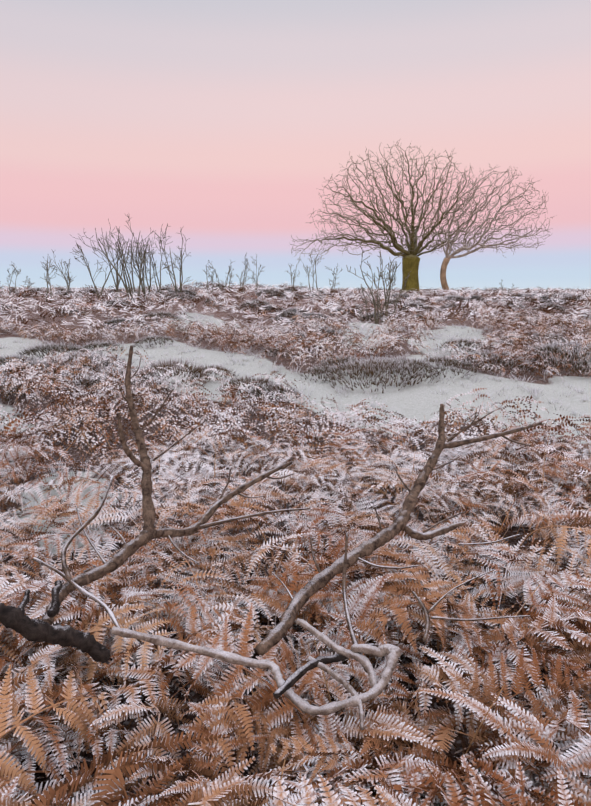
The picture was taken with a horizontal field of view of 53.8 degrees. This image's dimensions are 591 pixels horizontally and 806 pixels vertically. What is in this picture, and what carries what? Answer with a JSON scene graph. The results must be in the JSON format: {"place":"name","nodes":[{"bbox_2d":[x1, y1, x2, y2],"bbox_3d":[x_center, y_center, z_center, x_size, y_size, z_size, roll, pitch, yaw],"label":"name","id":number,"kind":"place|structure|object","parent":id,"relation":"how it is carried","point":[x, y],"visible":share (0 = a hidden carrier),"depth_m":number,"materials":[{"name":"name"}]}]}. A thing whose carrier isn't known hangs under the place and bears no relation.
{"place":"outdoors","nodes":[
{"label":"outdoors","id":0,"kind":"place"},
{"bbox_2d":[0,290,590,805],"bbox_3d":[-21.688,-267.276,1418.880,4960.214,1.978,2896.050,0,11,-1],"label":"heath ground","id":1,"kind":"structure","parent":0,"point":[410,402],"depth_m":7.37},
{"bbox_2d":[0,580,374,698],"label":"charred branch","id":2,"kind":"object","parent":1,"relation":"on","point":[17,620],"visible":0.94,"depth_m":1.74,"materials":[{"name":"black wood"}]},
{"bbox_2d":[111,618,401,729],"bbox_3d":[-0.116,0.789,1.769,0.884,0.222,0.309,0,11,-1],"label":"fallen branch","id":3,"kind":"object","parent":1,"relation":"on","point":[392,652],"visible":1,"depth_m":1.77,"materials":[{"name":"grey wood"}]},
{"bbox_2d":[0,213,556,323],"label":"bare shrubs","id":4,"kind":"object","parent":1,"relation":"on","point":[142,258],"visible":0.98,"depth_m":24.32,"materials":[{"name":"brown plant"}]},
{"bbox_2d":[33,345,541,672],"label":"dead branches","id":5,"kind":"object","parent":1,"relation":"on","point":[301,597],"visible":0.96,"depth_m":2.35,"materials":[{"name":"brown wood"}]},
{"bbox_2d":[0,538,590,805],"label":"bracken fern","id":6,"kind":"object","parent":1,"relation":"on","point":[546,764],"visible":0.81,"depth_m":1.82,"materials":[{"name":"brown plant"}]},
{"bbox_2d":[0,415,590,694],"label":"bracken fern","id":7,"kind":"object","parent":1,"relation":"on","point":[576,518],"visible":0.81,"depth_m":3.41,"materials":[{"name":"brown plant"}]},
{"bbox_2d":[0,305,590,484],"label":"bracken fern","id":8,"kind":"object","parent":1,"relation":"on","point":[44,378],"visible":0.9,"depth_m":7.49,"materials":[{"name":"brown plant"}]},
{"bbox_2d":[0,283,590,404],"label":"heather grass clumps","id":9,"kind":"object","parent":1,"relation":"on","point":[384,364],"visible":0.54,"depth_m":9.92,"materials":[{"name":"brown plant"}]},
{"bbox_2d":[0,278,590,336],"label":"distant bracken","id":10,"kind":"object","parent":1,"relation":"on","point":[351,293],"visible":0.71,"depth_m":21.65,"materials":[{"name":"brown plant"}]},
{"bbox_2d":[0,310,590,533],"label":"frosted grass tufts","id":11,"kind":"object","parent":1,"relation":"on","point":[535,392],"visible":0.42,"depth_m":9.56,"materials":[{"name":"white plant"}]},
{"bbox_2d":[1,395,590,785],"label":"plant stems","id":12,"kind":"object","parent":1,"relation":"on","point":[325,539],"visible":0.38,"depth_m":3.75,"materials":[{"name":"brown plant"}]},
{"bbox_2d":[290,140,490,295],"bbox_3d":[6.628,-11.941,38.666,11.622,10.160,11.650,10,14,42],"label":"oak tree","id":13,"kind":"object","parent":1,"relation":"on","point":[410,260],"visible":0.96,"depth_m":37.96,"materials":[{"name":"brown plant"}]},
{"bbox_2d":[423,166,556,293],"bbox_3d":[12.338,-11.093,37.879,8.196,8.705,8.406,0,11,-1],"label":"birch tree","id":14,"kind":"object","parent":1,"relation":"on","point":[445,262],"visible":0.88,"depth_m":37.14,"materials":[{"name":"brown plant"}]},
{"bbox_2d":[0,0,590,289],"label":"sky","id":15,"kind":"structure","parent":0,"point":[224,122],"materials":[{"name":"pink"}]}
]}

